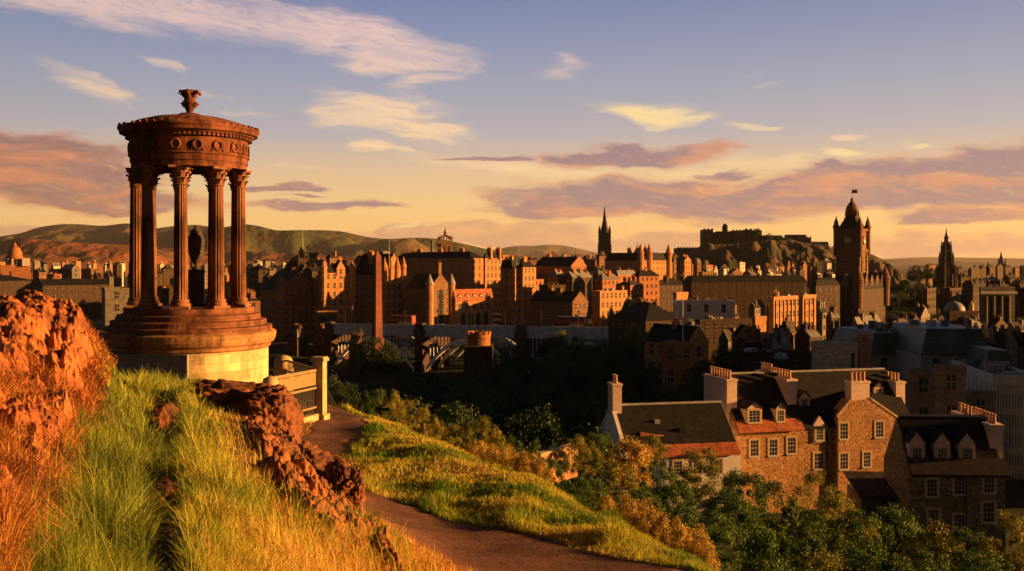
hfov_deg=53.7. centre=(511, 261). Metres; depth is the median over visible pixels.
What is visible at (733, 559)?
tree
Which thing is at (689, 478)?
tree
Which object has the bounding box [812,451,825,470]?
window
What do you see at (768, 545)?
tree
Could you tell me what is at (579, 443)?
tree
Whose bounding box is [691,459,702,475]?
window
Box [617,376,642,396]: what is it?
tree
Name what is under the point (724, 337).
town house
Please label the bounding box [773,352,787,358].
glass dome
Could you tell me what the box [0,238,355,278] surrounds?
foothills
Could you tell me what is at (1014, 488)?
ground
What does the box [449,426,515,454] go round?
tree
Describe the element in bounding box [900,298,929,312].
tree
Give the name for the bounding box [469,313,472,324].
arch window
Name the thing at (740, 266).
town house
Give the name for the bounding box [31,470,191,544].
grass tuft
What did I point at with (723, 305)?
window
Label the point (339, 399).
tree
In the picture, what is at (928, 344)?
government wing
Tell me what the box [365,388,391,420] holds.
gorse bush
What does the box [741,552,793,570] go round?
tree
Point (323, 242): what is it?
hills
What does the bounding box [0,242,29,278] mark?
domed building
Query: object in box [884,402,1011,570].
grey stone house
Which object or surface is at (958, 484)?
window
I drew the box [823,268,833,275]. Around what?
town house
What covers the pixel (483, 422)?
gorse bush
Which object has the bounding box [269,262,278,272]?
town house
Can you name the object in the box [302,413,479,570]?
dry grass
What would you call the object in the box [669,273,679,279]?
tree
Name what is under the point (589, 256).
town house
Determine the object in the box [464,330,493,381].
round tower
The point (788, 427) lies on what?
orange stone house
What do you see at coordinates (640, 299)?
town house
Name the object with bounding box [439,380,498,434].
tree
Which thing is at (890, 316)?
tree
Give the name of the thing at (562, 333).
tree
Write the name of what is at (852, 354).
window
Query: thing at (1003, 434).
window
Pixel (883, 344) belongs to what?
government wing
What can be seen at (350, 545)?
dry grass
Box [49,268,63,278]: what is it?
town house
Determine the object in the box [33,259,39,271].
town house
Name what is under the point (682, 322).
flagpole
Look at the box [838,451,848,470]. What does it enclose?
window
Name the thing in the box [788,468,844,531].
tree
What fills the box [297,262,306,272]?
town house
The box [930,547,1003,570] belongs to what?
tree
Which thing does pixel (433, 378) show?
tree
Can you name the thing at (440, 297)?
tall arch window
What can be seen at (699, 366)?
tree
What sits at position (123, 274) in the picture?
town house
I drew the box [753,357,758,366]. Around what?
window
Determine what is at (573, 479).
tree
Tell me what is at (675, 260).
town house
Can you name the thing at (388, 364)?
tree
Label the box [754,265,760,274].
town house
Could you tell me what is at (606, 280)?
town house
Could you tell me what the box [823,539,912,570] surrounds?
tree
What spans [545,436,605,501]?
tree
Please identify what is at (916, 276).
tree
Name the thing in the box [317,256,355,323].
hotel building
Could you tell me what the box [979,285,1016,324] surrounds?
building
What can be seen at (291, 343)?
town house
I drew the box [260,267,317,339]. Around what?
tenement
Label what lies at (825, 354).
tenement
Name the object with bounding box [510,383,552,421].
tree
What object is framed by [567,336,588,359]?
tree
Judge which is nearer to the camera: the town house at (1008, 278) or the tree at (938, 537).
the tree at (938, 537)
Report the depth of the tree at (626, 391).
185.60 m
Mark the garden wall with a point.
(558, 452)
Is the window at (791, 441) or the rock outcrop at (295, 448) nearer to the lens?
the rock outcrop at (295, 448)
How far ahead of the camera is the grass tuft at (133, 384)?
18.43 m
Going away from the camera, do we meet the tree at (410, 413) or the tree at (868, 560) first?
the tree at (868, 560)
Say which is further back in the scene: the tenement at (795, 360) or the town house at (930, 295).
the town house at (930, 295)
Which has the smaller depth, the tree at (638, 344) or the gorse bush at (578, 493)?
the gorse bush at (578, 493)
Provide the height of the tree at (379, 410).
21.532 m
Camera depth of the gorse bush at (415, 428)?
30.09 m
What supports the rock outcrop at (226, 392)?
on the ground at (1014, 488)
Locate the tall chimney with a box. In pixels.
[430,240,432,251]
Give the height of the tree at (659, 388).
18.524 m
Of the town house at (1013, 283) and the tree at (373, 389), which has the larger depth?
the town house at (1013, 283)
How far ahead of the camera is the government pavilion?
164.65 m
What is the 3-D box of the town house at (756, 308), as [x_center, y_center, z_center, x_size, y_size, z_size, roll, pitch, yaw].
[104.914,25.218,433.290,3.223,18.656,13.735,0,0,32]
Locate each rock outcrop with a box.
[148,477,180,516]
[150,402,178,440]
[157,526,183,554]
[182,379,215,390]
[186,379,273,412]
[230,384,304,443]
[279,439,299,453]
[289,440,333,472]
[320,456,365,512]
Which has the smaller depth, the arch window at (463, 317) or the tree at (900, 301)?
the arch window at (463, 317)
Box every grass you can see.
[0,349,436,570]
[169,399,446,570]
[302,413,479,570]
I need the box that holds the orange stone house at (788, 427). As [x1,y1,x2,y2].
[703,362,909,512]
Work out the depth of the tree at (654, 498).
43.90 m
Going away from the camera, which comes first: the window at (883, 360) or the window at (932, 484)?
the window at (932, 484)
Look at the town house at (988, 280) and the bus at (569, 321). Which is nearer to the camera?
the bus at (569, 321)
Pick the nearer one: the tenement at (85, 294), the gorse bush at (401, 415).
the gorse bush at (401, 415)
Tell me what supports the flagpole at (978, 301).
on the ground at (1014, 488)
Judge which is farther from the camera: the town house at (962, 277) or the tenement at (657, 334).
the town house at (962, 277)
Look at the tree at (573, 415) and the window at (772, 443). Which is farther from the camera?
the tree at (573, 415)
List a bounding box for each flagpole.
[682,293,683,340]
[978,284,978,319]
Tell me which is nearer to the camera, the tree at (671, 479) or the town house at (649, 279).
the tree at (671, 479)
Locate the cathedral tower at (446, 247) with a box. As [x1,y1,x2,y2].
[437,229,452,251]
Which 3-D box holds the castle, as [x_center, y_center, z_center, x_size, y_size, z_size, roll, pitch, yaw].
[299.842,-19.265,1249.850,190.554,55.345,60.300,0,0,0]
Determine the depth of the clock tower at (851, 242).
448.99 m
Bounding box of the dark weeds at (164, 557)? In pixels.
[134,392,204,570]
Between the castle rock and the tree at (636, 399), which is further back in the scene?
the castle rock
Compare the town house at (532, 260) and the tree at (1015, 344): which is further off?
the town house at (532, 260)
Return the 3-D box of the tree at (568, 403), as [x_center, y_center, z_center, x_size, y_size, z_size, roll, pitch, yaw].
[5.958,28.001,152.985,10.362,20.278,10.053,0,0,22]
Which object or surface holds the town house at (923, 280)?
on the ground at (1014, 488)
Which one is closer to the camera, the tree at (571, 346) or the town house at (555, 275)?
the tree at (571, 346)
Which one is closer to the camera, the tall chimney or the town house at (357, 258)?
the town house at (357, 258)
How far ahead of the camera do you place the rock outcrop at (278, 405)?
17.53 m
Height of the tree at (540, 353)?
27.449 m
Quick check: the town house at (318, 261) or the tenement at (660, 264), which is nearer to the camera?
the town house at (318, 261)
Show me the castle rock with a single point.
(771, 253)
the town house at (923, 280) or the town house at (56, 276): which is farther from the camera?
the town house at (923, 280)
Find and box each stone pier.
[262,376,277,384]
[273,355,291,379]
[310,356,329,419]
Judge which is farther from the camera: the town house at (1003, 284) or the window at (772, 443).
the town house at (1003, 284)
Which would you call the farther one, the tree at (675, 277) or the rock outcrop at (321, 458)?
the tree at (675, 277)
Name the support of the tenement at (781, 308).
on the ground at (1014, 488)
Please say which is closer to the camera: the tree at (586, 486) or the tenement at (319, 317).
the tree at (586, 486)
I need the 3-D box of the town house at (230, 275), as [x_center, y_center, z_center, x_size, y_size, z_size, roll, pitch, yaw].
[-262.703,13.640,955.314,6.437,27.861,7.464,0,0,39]
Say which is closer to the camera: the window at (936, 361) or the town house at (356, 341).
the window at (936, 361)
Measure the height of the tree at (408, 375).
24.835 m
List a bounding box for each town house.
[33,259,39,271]
[33,267,45,289]
[41,260,46,273]
[46,272,61,278]
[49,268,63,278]
[51,262,59,268]
[61,262,79,278]
[72,261,80,278]
[81,267,98,278]
[93,269,102,277]
[103,262,106,277]
[104,267,113,286]
[106,260,112,272]
[113,261,121,286]
[120,261,124,286]
[157,267,162,286]
[160,264,172,285]
[162,284,172,304]
[202,262,207,288]
[224,268,228,301]
[229,263,230,287]
[246,265,248,288]
[246,288,260,311]
[247,263,256,268]
[249,262,268,298]
[262,258,270,267]
[262,273,274,285]
[267,267,274,274]
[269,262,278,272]
[285,259,294,270]
[287,323,308,355]
[292,324,305,355]
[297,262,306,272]
[302,265,319,282]
[305,251,324,265]
[313,256,327,265]
[315,323,323,354]
[325,250,341,264]
[342,258,354,265]
[348,331,364,380]
[354,253,361,265]
[378,249,389,253]
[398,251,409,263]
[519,255,537,264]
[536,279,543,289]
[539,281,565,290]
[546,251,558,256]
[548,268,565,284]
[564,268,591,314]
[582,253,596,259]
[584,258,595,271]
[589,265,607,290]
[594,269,620,290]
[595,251,606,267]
[611,267,635,282]
[616,276,643,303]
[621,295,633,309]
[631,266,658,304]
[638,297,646,301]
[672,254,679,279]
[679,254,690,275]
[687,318,700,327]
[693,258,700,274]
[698,270,713,274]
[703,265,711,271]
[718,324,735,365]
[719,264,728,274]
[728,267,741,274]
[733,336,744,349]
[735,303,739,317]
[737,261,744,272]
[742,268,755,274]
[742,325,763,349]
[748,299,764,317]
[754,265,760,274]
[763,262,770,274]
[764,324,791,349]
[765,304,768,332]
[770,267,783,274]
[781,315,796,348]
[785,269,795,274]
[786,261,790,270]
[794,321,821,352]
[796,266,804,277]
[799,260,806,280]
[816,299,826,339]
[822,258,830,274]
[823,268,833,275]
[825,304,839,339]
[850,310,880,326]
[888,312,909,329]
[908,312,921,321]
[913,302,929,321]
[918,266,924,283]
[923,285,935,314]
[925,263,935,285]
[932,314,943,321]
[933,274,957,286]
[940,286,960,318]
[957,265,962,273]
[957,271,970,293]
[960,314,981,327]
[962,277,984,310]
[968,265,979,279]
[969,277,984,310]
[972,322,988,338]
[979,264,985,278]
[982,273,999,286]
[985,265,994,275]
[986,322,1006,348]
[987,314,1007,330]
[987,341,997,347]
[995,263,1002,283]
[998,280,1008,286]
[1002,273,1016,286]
[1005,265,1011,274]
[1006,317,1023,338]
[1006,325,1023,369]
[1010,277,1019,286]
[1012,267,1018,277]
[1015,279,1023,321]
[1019,265,1023,278]
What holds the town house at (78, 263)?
on the ground at (1014, 488)
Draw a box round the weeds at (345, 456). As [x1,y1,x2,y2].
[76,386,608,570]
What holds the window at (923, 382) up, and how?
in the block at (920, 391)
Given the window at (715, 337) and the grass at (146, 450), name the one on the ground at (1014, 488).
the grass at (146, 450)
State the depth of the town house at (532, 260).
843.68 m
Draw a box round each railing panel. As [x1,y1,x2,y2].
[273,369,318,422]
[286,360,312,413]
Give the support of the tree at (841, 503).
on the ground at (1014, 488)
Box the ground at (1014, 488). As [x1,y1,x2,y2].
[30,266,1023,570]
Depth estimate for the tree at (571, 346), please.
249.10 m
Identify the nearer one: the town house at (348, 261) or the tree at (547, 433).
the tree at (547, 433)
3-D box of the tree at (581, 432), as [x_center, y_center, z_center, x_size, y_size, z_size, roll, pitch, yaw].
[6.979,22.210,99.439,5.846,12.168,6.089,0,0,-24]
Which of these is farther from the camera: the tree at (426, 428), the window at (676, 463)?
the tree at (426, 428)
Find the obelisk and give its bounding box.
[370,250,383,355]
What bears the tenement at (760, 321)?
on the ground at (1014, 488)
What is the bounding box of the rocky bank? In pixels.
[0,289,96,496]
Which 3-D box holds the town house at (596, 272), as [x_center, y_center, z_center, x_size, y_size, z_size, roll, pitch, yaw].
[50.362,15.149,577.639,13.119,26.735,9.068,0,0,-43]
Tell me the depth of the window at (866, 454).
102.22 m
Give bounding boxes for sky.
[0,0,1023,258]
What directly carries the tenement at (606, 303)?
on the ground at (1014, 488)
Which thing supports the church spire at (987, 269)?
on the ground at (1014, 488)
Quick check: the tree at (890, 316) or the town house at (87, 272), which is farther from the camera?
the town house at (87, 272)
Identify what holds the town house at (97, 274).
on the ground at (1014, 488)
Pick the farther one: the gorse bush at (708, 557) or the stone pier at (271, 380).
the stone pier at (271, 380)
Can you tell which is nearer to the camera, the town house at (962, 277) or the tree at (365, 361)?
the tree at (365, 361)
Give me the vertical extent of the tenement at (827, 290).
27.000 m
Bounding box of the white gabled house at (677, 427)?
[598,374,740,521]
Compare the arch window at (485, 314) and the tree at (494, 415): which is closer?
the tree at (494, 415)
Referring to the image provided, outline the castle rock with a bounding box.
[677,239,915,293]
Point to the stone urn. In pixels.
(196, 245)
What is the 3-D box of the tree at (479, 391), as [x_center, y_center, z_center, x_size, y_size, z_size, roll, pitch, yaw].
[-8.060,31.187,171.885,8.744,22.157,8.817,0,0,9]
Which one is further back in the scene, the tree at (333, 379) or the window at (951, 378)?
the window at (951, 378)
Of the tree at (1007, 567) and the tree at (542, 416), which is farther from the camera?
the tree at (542, 416)
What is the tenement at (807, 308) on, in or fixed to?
on the ground at (1014, 488)
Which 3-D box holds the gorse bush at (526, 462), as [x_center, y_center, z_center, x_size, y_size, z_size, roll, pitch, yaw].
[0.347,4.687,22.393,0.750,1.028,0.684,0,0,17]
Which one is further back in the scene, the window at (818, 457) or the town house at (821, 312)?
the town house at (821, 312)
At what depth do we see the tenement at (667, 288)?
568.90 m
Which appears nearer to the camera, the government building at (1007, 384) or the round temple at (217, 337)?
the round temple at (217, 337)
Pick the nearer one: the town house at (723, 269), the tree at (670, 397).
the tree at (670, 397)
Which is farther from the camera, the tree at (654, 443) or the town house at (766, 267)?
the town house at (766, 267)
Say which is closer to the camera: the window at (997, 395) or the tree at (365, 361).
the window at (997, 395)
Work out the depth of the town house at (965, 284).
639.80 m
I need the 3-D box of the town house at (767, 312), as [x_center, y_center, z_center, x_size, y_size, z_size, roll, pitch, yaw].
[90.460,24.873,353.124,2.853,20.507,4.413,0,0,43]
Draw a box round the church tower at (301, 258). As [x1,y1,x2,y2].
[295,246,308,268]
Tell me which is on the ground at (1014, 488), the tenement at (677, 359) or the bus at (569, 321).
the tenement at (677, 359)
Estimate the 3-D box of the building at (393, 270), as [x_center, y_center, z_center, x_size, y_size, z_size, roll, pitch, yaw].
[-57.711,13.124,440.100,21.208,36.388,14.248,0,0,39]
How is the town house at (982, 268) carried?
on the ground at (1014, 488)
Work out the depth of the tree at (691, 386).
139.50 m
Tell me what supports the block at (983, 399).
on the ground at (1014, 488)
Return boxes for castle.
[674,223,828,254]
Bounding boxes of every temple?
[99,89,275,382]
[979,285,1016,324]
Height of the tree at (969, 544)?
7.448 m
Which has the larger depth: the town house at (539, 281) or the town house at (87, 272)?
the town house at (87, 272)
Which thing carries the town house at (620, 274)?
on the ground at (1014, 488)
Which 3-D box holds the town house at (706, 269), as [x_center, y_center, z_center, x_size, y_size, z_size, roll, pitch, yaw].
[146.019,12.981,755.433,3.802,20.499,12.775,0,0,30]
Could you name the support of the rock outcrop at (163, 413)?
on the ground at (1014, 488)
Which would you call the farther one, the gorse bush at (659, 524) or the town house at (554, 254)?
the town house at (554, 254)
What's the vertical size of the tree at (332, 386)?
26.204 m
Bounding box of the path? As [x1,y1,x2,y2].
[301,398,682,570]
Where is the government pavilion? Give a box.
[964,346,1013,368]
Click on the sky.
(494, 123)
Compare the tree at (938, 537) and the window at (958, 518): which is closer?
the tree at (938, 537)
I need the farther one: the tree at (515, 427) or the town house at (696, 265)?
the town house at (696, 265)
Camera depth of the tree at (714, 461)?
75.89 m
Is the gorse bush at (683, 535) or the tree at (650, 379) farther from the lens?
the tree at (650, 379)
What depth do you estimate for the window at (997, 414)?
149.57 m
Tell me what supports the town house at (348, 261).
on the ground at (1014, 488)
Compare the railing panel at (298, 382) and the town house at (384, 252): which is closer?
the railing panel at (298, 382)
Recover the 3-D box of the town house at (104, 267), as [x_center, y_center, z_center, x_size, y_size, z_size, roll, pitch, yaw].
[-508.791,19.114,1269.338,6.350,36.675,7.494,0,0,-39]
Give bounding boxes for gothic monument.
[935,228,956,301]
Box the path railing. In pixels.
[327,389,336,404]
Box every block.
[904,368,934,413]
[933,365,966,413]
[966,390,996,413]
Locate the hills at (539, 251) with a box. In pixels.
[494,245,1023,265]
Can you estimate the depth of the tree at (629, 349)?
261.85 m
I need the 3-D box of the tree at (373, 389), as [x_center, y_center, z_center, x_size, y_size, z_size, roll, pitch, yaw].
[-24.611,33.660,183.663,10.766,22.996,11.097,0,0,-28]
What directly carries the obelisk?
on the ground at (1014, 488)
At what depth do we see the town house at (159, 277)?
673.91 m
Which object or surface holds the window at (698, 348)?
in the tenement at (657, 334)
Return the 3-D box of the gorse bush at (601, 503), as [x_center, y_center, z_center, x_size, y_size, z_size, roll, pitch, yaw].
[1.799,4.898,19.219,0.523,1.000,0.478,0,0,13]
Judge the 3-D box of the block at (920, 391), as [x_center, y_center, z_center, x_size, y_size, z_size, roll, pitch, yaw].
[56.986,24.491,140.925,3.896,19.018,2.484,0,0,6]
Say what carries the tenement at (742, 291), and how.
on the ground at (1014, 488)
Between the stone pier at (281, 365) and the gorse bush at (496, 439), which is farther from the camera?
the stone pier at (281, 365)
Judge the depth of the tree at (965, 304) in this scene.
597.17 m
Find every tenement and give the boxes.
[0,271,33,295]
[35,274,108,316]
[101,287,128,348]
[157,286,165,302]
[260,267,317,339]
[313,310,337,349]
[400,247,482,298]
[404,261,455,324]
[451,289,492,344]
[483,246,502,312]
[501,255,516,323]
[516,256,535,323]
[528,285,587,348]
[535,253,585,283]
[592,284,627,326]
[605,243,671,279]
[608,302,683,389]
[644,317,708,378]
[659,274,684,311]
[661,340,693,400]
[673,292,687,313]
[674,297,734,324]
[682,272,806,317]
[695,316,766,362]
[725,348,806,371]
[731,324,748,347]
[751,316,766,331]
[761,333,784,349]
[768,289,798,332]
[798,293,816,329]
[810,340,857,369]
[811,274,840,326]
[853,333,871,367]
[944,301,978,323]
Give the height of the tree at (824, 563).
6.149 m
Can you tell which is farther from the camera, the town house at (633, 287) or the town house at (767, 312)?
the town house at (633, 287)
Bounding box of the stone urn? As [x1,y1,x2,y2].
[188,225,207,306]
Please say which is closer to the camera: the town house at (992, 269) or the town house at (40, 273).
the town house at (40, 273)
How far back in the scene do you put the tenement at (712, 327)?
286.58 m
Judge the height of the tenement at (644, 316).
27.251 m
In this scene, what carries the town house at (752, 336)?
on the ground at (1014, 488)
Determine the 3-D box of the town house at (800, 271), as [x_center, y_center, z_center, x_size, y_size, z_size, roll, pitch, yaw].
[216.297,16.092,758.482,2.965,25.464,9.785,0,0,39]
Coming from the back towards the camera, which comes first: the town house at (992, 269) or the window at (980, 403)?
the town house at (992, 269)
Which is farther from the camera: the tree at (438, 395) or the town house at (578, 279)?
the town house at (578, 279)
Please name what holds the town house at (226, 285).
on the ground at (1014, 488)
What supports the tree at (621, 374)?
on the ground at (1014, 488)
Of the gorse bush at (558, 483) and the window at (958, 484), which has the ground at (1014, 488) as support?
the gorse bush at (558, 483)
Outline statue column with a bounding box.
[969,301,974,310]
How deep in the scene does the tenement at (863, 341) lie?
172.75 m
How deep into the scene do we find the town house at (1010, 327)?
324.85 m
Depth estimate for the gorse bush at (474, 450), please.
24.50 m
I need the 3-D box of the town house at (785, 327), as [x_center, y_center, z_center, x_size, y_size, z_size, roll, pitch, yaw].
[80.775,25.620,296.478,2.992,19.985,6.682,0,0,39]
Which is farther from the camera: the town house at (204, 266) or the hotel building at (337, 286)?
the town house at (204, 266)
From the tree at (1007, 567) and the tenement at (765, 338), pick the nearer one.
the tree at (1007, 567)
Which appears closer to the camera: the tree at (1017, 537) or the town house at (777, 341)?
the tree at (1017, 537)
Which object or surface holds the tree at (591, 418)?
on the ground at (1014, 488)
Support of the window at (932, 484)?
in the grey stone house at (952, 470)
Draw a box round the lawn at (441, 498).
[332,401,723,570]
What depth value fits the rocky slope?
11.23 m
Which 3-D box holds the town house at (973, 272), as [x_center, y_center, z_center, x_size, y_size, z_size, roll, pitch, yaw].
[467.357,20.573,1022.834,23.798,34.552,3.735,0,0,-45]
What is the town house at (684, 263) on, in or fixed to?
on the ground at (1014, 488)
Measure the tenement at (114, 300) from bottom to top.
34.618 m
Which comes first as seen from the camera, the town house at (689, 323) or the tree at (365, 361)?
the tree at (365, 361)
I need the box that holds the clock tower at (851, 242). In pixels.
[833,198,870,277]
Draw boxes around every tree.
[299,370,336,398]
[327,375,348,403]
[331,380,363,412]
[352,384,398,403]
[356,336,390,396]
[359,395,390,412]
[365,401,393,417]
[370,341,401,398]
[379,385,434,430]
[387,394,443,428]
[390,366,424,397]
[398,374,433,413]
[408,370,453,399]
[412,422,441,440]
[415,382,473,425]
[424,380,458,411]
[428,400,479,439]
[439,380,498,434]
[443,380,486,414]
[449,400,517,440]
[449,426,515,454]
[462,434,483,455]
[471,388,516,424]
[478,410,547,448]
[488,343,526,380]
[496,420,539,450]
[496,438,530,463]
[509,390,567,438]
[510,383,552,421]
[513,403,564,450]
[516,419,565,454]
[518,380,582,435]
[530,445,587,493]
[534,335,569,364]
[541,457,566,491]
[543,336,569,360]
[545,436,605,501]
[549,330,574,374]
[550,404,604,442]
[555,335,589,374]
[555,425,605,501]
[557,433,604,478]
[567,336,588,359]
[570,407,606,475]
[571,475,610,512]
[574,385,607,481]
[576,343,604,365]
[579,431,615,500]
[581,379,625,410]
[587,458,644,515]
[595,387,642,411]
[601,434,655,513]
[607,392,650,404]
[609,359,641,395]
[611,339,637,378]
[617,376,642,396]
[618,484,665,538]
[624,323,645,358]
[630,358,661,395]
[634,433,670,468]
[637,460,679,500]
[643,381,694,402]
[646,478,700,533]
[657,385,694,401]
[659,504,700,546]
[666,448,721,515]
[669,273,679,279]
[673,372,703,401]
[681,368,706,395]
[685,358,722,390]
[691,512,747,570]
[695,447,721,542]
[699,485,758,570]
[710,343,746,371]
[712,561,737,570]
[717,467,772,564]
[728,518,797,570]
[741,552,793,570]
[744,480,810,570]
[752,228,760,234]
[763,233,772,240]
[775,507,848,570]
[776,528,829,570]
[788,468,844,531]
[796,548,846,570]
[802,490,879,561]
[820,509,884,569]
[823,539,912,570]
[864,501,933,570]
[875,547,954,570]
[885,289,912,315]
[885,307,910,322]
[895,278,914,300]
[898,519,965,570]
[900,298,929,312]
[906,265,924,293]
[908,282,935,302]
[921,264,934,286]
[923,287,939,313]
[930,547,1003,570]
[940,525,997,570]
[961,288,968,309]
[977,509,1023,570]
[982,559,1017,570]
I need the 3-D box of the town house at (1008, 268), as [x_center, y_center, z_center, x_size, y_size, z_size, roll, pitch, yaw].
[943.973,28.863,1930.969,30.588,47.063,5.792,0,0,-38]
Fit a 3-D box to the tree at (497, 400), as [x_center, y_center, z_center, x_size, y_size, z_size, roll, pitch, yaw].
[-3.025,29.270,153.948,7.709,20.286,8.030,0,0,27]
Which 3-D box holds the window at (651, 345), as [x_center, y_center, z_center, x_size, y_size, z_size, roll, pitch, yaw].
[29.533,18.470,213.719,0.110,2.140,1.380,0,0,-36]
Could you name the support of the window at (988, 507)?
in the grey stone house at (952, 470)
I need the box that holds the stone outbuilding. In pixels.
[843,471,897,539]
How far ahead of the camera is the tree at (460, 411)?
117.64 m
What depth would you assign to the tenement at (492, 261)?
527.09 m
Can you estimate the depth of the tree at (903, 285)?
697.92 m
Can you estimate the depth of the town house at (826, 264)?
968.77 m
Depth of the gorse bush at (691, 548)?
16.60 m
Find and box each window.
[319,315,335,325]
[438,289,442,323]
[461,313,465,324]
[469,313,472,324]
[476,312,480,324]
[484,312,487,324]
[649,344,653,353]
[667,348,673,360]
[668,370,673,382]
[672,459,682,476]
[684,348,689,360]
[686,304,690,311]
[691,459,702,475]
[697,347,701,356]
[704,304,708,311]
[705,323,708,330]
[714,336,717,343]
[717,457,723,474]
[721,304,725,311]
[749,438,759,457]
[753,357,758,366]
[763,338,766,346]
[767,357,772,366]
[767,437,778,456]
[780,359,785,365]
[786,435,796,454]
[793,356,798,365]
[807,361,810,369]
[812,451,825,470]
[838,421,848,440]
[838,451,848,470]
[851,352,854,368]
[862,450,871,468]
[874,420,884,438]
[880,358,887,368]
[918,378,928,392]
[918,408,928,413]
[925,477,939,497]
[926,507,940,525]
[932,358,939,364]
[946,374,956,389]
[946,405,956,413]
[952,478,965,495]
[952,512,965,532]
[976,399,985,409]
[981,500,996,523]
[982,478,996,494]
[997,395,1021,407]
[997,414,1021,426]
[1003,434,1021,446]
[1003,454,1021,466]
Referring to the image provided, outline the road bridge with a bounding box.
[323,322,608,377]
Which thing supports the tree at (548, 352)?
on the ground at (1014, 488)
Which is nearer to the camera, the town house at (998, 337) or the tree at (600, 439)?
the tree at (600, 439)
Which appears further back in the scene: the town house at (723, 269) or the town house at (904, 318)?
the town house at (723, 269)
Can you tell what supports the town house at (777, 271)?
on the ground at (1014, 488)
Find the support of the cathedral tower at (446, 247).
on the ground at (1014, 488)
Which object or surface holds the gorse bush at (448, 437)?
on the ground at (1014, 488)
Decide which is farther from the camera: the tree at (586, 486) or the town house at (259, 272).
the town house at (259, 272)
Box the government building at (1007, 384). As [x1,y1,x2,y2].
[951,358,1023,478]
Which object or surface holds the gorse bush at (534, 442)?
on the ground at (1014, 488)
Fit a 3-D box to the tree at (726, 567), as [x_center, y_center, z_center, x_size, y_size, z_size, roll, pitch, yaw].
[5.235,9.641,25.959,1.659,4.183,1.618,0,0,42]
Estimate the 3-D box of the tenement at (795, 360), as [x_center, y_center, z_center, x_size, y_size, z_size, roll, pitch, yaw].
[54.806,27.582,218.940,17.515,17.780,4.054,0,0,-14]
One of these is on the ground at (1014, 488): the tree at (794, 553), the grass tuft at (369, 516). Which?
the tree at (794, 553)
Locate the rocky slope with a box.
[237,413,402,570]
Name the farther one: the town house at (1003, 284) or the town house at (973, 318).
the town house at (1003, 284)
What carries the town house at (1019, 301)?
on the ground at (1014, 488)
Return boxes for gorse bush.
[356,390,374,414]
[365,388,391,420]
[380,390,405,423]
[394,399,422,432]
[410,406,433,435]
[426,415,448,442]
[442,423,461,447]
[453,423,479,449]
[465,440,490,458]
[472,415,491,457]
[480,444,502,464]
[485,426,510,466]
[496,445,523,473]
[505,431,524,470]
[513,451,543,474]
[523,439,546,474]
[530,458,554,482]
[552,479,579,499]
[566,486,592,509]
[595,492,618,514]
[619,494,641,529]
[628,497,660,540]
[647,509,675,545]
[664,516,695,551]
[684,523,715,566]
[700,540,722,570]
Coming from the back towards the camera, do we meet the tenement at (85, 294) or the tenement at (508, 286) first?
the tenement at (85, 294)
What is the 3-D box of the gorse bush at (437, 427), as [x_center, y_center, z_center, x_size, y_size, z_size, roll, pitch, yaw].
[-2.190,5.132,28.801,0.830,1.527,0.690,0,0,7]
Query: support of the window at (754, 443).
in the orange stone house at (788, 427)
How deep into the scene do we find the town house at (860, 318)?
341.01 m
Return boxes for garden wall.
[538,442,577,483]
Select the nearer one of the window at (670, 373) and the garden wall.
the garden wall
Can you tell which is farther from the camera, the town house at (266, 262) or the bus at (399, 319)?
the town house at (266, 262)
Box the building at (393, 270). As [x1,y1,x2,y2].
[353,250,406,323]
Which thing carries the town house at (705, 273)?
on the ground at (1014, 488)
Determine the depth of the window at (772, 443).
99.98 m
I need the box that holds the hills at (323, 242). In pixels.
[0,223,539,264]
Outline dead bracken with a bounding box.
[0,311,117,570]
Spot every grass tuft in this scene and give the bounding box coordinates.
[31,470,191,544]
[115,368,168,395]
[346,502,384,523]
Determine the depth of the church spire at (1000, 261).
1496.67 m
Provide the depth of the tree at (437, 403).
154.53 m
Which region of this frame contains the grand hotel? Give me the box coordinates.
[808,267,890,326]
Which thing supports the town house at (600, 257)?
on the ground at (1014, 488)
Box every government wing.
[832,321,898,377]
[891,319,988,380]
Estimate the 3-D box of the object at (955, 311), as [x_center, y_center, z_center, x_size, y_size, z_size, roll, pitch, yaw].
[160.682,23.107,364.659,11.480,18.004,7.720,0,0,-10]
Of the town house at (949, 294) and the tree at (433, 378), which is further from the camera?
the town house at (949, 294)
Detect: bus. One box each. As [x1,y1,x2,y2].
[389,315,415,323]
[555,316,586,326]
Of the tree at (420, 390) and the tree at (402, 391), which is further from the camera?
the tree at (420, 390)
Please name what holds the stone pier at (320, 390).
on the ground at (1014, 488)
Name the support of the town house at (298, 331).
on the ground at (1014, 488)
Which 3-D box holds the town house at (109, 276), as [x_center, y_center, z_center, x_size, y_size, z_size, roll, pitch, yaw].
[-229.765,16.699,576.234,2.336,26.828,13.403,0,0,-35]
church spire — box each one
[598,206,610,253]
[986,263,989,275]
[997,252,1005,276]
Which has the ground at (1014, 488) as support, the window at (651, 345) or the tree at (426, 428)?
the tree at (426, 428)
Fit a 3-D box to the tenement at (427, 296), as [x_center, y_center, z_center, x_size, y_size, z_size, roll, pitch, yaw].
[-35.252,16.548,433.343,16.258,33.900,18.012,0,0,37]
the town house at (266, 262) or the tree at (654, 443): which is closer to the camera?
the tree at (654, 443)

